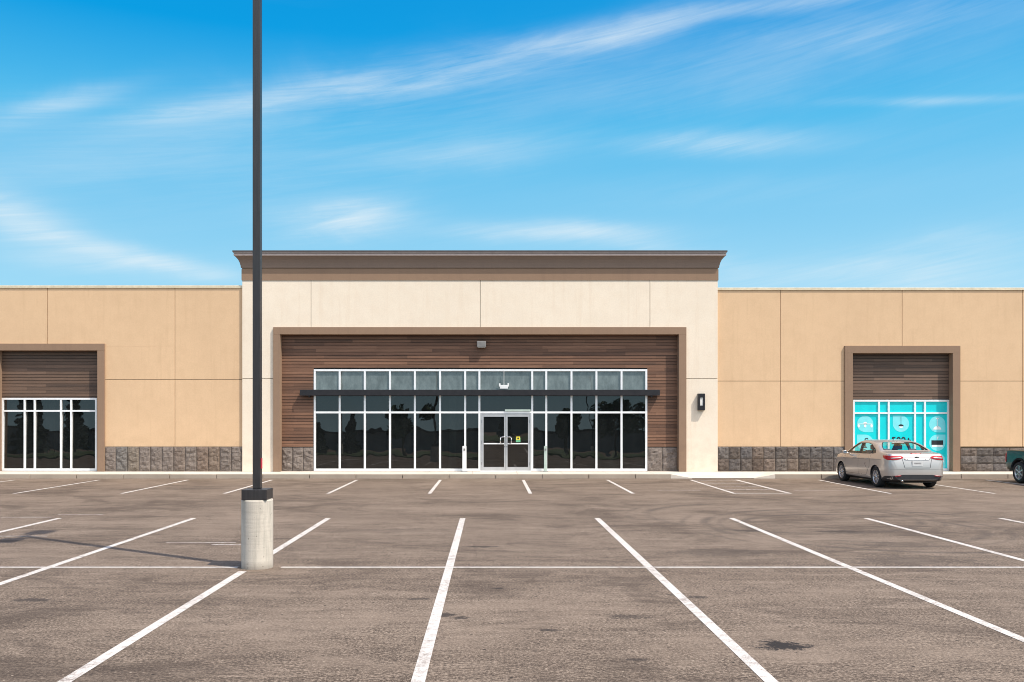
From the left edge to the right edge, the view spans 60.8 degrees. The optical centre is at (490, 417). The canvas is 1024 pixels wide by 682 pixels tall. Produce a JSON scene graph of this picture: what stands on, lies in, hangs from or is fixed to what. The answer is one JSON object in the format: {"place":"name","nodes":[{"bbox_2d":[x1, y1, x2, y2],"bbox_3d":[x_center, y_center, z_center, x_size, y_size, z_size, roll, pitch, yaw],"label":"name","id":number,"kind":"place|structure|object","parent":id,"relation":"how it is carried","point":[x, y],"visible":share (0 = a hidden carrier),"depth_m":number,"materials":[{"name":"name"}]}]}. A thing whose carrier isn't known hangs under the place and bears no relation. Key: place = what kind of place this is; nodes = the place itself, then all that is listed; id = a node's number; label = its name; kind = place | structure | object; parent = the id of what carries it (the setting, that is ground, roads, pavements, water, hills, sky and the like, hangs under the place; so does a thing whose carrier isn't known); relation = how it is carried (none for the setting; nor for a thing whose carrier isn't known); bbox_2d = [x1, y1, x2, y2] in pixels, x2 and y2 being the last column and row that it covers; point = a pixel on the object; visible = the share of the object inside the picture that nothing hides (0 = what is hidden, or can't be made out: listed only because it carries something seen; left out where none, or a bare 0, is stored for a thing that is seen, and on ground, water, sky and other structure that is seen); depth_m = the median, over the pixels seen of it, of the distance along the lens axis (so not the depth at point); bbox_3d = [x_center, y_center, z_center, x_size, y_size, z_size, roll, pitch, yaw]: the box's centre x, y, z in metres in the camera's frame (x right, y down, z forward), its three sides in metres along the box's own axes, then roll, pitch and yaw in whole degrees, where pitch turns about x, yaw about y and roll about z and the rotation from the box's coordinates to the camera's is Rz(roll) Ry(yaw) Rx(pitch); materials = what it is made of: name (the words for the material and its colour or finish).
{"place":"outdoors","nodes":[
{"label":"outdoors","id":0,"kind":"place"},
{"bbox_2d":[0,471,1012,477],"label":"sidewalk","id":1,"kind":"structure","parent":0,"point":[740,474],"depth_m":31.89,"materials":[{"name":"concrete"}]},
{"bbox_2d":[462,446,466,471],"bbox_3d":[-0.959,1.525,32.420,0.210,0.950,0.165,0,0,0],"label":"bollard","id":2,"kind":"object","parent":1,"relation":"on","point":[463,458],"depth_m":32.37,"materials":[{"name":"white metal"}]},
{"bbox_2d":[0,250,1023,471],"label":"retail building","id":3,"kind":"structure","parent":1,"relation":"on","point":[596,360],"depth_m":32.49,"materials":[{"name":"beige paint"}]},
{"bbox_2d":[2,398,96,470],"bbox_3d":[-16.513,0.621,32.722,3.558,2.734,0.115,0,0,0],"label":"shop window","id":4,"kind":"structure","parent":3,"relation":"in","point":[39,434],"depth_m":32.72,"materials":[{"name":"black glass"}]},
{"bbox_2d":[55,396,96,396],"bbox_3d":[-16.446,0.150,35.380,4.688,4.000,4.800,0,0,0],"label":"window interior","id":5,"kind":"structure","parent":3,"relation":"in","point":[55,396],"depth_m":37.68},
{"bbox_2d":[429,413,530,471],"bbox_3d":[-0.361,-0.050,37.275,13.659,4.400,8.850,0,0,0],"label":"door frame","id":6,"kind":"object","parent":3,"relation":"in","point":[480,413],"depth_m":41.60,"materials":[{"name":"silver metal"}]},
{"bbox_2d":[314,369,646,470],"bbox_3d":[-0.361,0.091,32.633,12.459,3.811,0.155,0,0,0],"label":"shop window","id":7,"kind":"structure","parent":3,"relation":"in","point":[352,433],"depth_m":32.63,"materials":[{"name":"black glass"}]},
{"bbox_2d":[477,341,485,347],"bbox_3d":[-0.325,-2.734,32.499,0.340,0.248,0.199,0,0,0],"label":"flood light","id":8,"kind":"object","parent":3,"relation":"attached to","point":[481,344],"visible":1,"depth_m":32.40,"materials":[{"name":"grey paint"}]},
{"bbox_2d":[482,415,505,469],"bbox_3d":[0.129,0.930,32.574,0.900,2.079,0.142,0,0,0],"label":"entrance door","id":9,"kind":"structure","parent":3,"relation":"in","point":[493,426],"depth_m":32.62,"materials":[{"name":"black glass"}]},
{"bbox_2d":[499,383,508,388],"bbox_3d":[0.513,-1.428,32.545,0.380,0.692,0.070,0,0,0],"label":"hanging fixture","id":10,"kind":"object","parent":3,"relation":"hanging from","point":[504,386],"visible":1,"depth_m":32.51,"materials":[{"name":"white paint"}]},
{"bbox_2d":[506,415,529,469],"bbox_3d":[1.037,0.930,32.574,0.900,2.079,0.142,0,0,0],"label":"entrance door","id":11,"kind":"structure","parent":3,"relation":"in","point":[517,426],"depth_m":32.62,"materials":[{"name":"black glass"}]},
{"bbox_2d":[697,394,704,409],"bbox_3d":[7.821,-0.588,32.324,0.250,0.620,0.150,0,0,0],"label":"wall lamp","id":12,"kind":"object","parent":3,"relation":"attached to","point":[700,401],"visible":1,"depth_m":32.25,"materials":[{"name":"grey metal"}]},
{"bbox_2d":[853,400,948,470],"bbox_3d":[15.392,0.657,32.722,3.603,2.663,0.115,0,0,0],"label":"shop window","id":13,"kind":"structure","parent":3,"relation":"in","point":[923,422],"depth_m":32.71,"materials":[{"name":"teal glass"}]},
{"bbox_2d":[543,446,547,471],"bbox_3d":[2.054,1.525,32.420,0.170,0.950,0.137,0,0,0],"label":"bollard","id":14,"kind":"object","parent":1,"relation":"on","point":[545,458],"depth_m":32.38,"materials":[{"name":"white metal"}]},
{"bbox_2d":[0,478,1023,681],"bbox_3d":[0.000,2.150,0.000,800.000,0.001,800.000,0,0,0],"label":"parking lot","id":15,"kind":"structure","parent":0,"point":[276,622],"depth_m":11.46,"materials":[{"name":"grey asphalt"}]},
{"bbox_2d":[0,518,60,532],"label":"parking line","id":16,"kind":"object","parent":15,"relation":"on","point":[29,525],"visible":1,"depth_m":17.38,"materials":[{"name":"paint"}]},
{"bbox_2d":[12,480,96,493],"bbox_3d":[-13.500,2.146,27.439,0.100,0.001,5.427,0,0,0],"label":"parking line","id":17,"kind":"object","parent":15,"relation":"on","point":[52,487],"visible":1,"depth_m":26.86,"materials":[{"name":"paint"}]},
{"bbox_2d":[57,514,101,514],"bbox_3d":[-9.106,2.146,19.392,1.000,0.001,0.070,0,0,0],"label":"faded marking","id":18,"kind":"object","parent":15,"relation":"on","point":[79,514],"visible":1,"depth_m":19.36,"materials":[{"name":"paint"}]},
{"bbox_2d":[0,518,195,584],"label":"parking line","id":19,"kind":"object","parent":15,"relation":"on","point":[57,564],"visible":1,"depth_m":13.69,"materials":[{"name":"paint"}]},
{"bbox_2d":[0,567,236,567],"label":"bay divider line","id":20,"kind":"object","parent":15,"relation":"on","point":[118,567],"visible":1,"depth_m":12.49,"materials":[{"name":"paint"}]},
{"bbox_2d":[58,571,245,681],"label":"parking line","id":21,"kind":"object","parent":15,"relation":"on","point":[82,670],"visible":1,"depth_m":8.68,"materials":[{"name":"paint"}]},
{"bbox_2d":[120,480,185,493],"bbox_3d":[-10.450,2.146,27.439,0.100,0.001,5.427,0,0,0],"label":"parking line","id":22,"kind":"object","parent":15,"relation":"on","point":[151,487],"visible":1,"depth_m":26.86,"materials":[{"name":"paint"}]},
{"bbox_2d":[167,542,235,542],"bbox_3d":[-4.968,2.146,14.985,1.200,0.001,0.070,0,0,0],"label":"faded marking","id":23,"kind":"object","parent":15,"relation":"on","point":[201,542],"visible":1,"depth_m":15.01,"materials":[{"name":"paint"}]},
{"bbox_2d":[222,480,270,493],"bbox_3d":[-7.540,2.146,27.439,0.100,0.001,5.427,0,0,0],"label":"parking line","id":24,"kind":"object","parent":15,"relation":"on","point":[244,487],"visible":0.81,"depth_m":26.48,"materials":[{"name":"paint"}]},
{"bbox_2d":[241,0,272,569],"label":"lamp pole","id":25,"kind":"object","parent":15,"relation":"on","point":[256,526],"visible":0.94,"depth_m":12.49,"materials":[{"name":"metal"}]},
{"bbox_2d":[273,518,329,553],"bbox_3d":[-3.463,2.146,15.780,0.116,0.001,5.760,0,0,0],"label":"parking line","id":26,"kind":"object","parent":15,"relation":"on","point":[282,546],"visible":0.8,"depth_m":15.77,"materials":[{"name":"paint"}]},
{"bbox_2d":[326,480,356,493],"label":"parking line","id":27,"kind":"object","parent":15,"relation":"on","point":[341,487],"visible":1,"depth_m":26.86,"materials":[{"name":"paint"}]},
{"bbox_2d":[428,480,440,493],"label":"parking line","id":28,"kind":"object","parent":15,"relation":"on","point":[434,487],"visible":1,"depth_m":26.86,"materials":[{"name":"paint"}]},
{"bbox_2d":[411,518,464,681],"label":"parking line","id":29,"kind":"object","parent":15,"relation":"on","point":[422,664],"visible":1,"depth_m":9.37,"materials":[{"name":"paint"}]},
{"bbox_2d":[0,474,1013,477],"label":"kerb","id":30,"kind":"structure","parent":15,"relation":"on","point":[428,476],"depth_m":30.90,"materials":[{"name":"concrete"}]},
{"bbox_2d":[522,480,531,493],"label":"parking line","id":31,"kind":"object","parent":15,"relation":"on","point":[527,487],"visible":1,"depth_m":26.86,"materials":[{"name":"paint"}]},
{"bbox_2d":[607,480,634,493],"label":"parking line","id":32,"kind":"object","parent":15,"relation":"on","point":[621,487],"visible":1,"depth_m":26.86,"materials":[{"name":"paint"}]},
{"bbox_2d":[281,567,1023,567],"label":"bay divider line","id":33,"kind":"object","parent":15,"relation":"on","point":[652,567],"visible":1,"depth_m":12.49,"materials":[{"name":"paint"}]},
{"bbox_2d":[595,518,777,681],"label":"parking line","id":34,"kind":"object","parent":15,"relation":"on","point":[757,668],"visible":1,"depth_m":9.37,"materials":[{"name":"paint"}]},
{"bbox_2d":[691,480,735,493],"bbox_3d":[6.930,2.146,27.439,0.100,0.001,5.427,0,0,0],"label":"parking line","id":35,"kind":"object","parent":15,"relation":"on","point":[714,487],"visible":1,"depth_m":26.86,"materials":[{"name":"paint"}]},
{"bbox_2d":[724,489,772,489],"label":"hatching line","id":36,"kind":"object","parent":15,"relation":"on","point":[748,489],"visible":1,"depth_m":26.11,"materials":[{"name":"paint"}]},
{"bbox_2d":[737,480,791,493],"bbox_3d":[8.510,2.146,27.439,0.120,0.001,5.427,0,0,0],"label":"parking line","id":37,"kind":"object","parent":15,"relation":"on","point":[765,487],"visible":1,"depth_m":26.86,"materials":[{"name":"paint"}]},
{"bbox_2d":[820,480,891,493],"bbox_3d":[11.350,2.146,27.439,0.100,0.001,5.427,0,0,0],"label":"parking line","id":38,"kind":"object","parent":15,"relation":"on","point":[857,487],"visible":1,"depth_m":26.86,"materials":[{"name":"paint"}]},
{"bbox_2d":[730,518,1023,641],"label":"parking line","id":39,"kind":"object","parent":15,"relation":"on","point":[987,624],"visible":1,"depth_m":10.84,"materials":[{"name":"paint"}]},
{"bbox_2d":[836,439,942,486],"bbox_3d":[12.860,1.387,28.479,2.140,1.525,4.502,0,0,0],"label":"sedan","id":40,"kind":"object","parent":15,"relation":"on","point":[878,464],"visible":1,"depth_m":26.79,"materials":[{"name":"silver metal"}]},
{"bbox_2d":[865,518,1023,560],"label":"parking line","id":41,"kind":"object","parent":15,"relation":"on","point":[949,540],"visible":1,"depth_m":15.20,"materials":[{"name":"paint"}]},
{"bbox_2d":[940,485,995,493],"bbox_3d":[14.300,2.146,27.439,0.100,0.001,5.427,0,0,0],"label":"parking line","id":42,"kind":"object","parent":15,"relation":"on","point":[967,489],"visible":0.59,"depth_m":26.11,"materials":[{"name":"paint"}]},
{"bbox_2d":[1005,450,1023,482],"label":"pickup truck","id":43,"kind":"object","parent":15,"relation":"on","point":[1014,460],"visible":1,"depth_m":28.96,"materials":[{"name":"green paint"}]},
{"bbox_2d":[0,0,1023,287],"label":"sky","id":44,"kind":"structure","parent":0,"point":[813,143],"materials":[{"name":"blue"}]}
]}

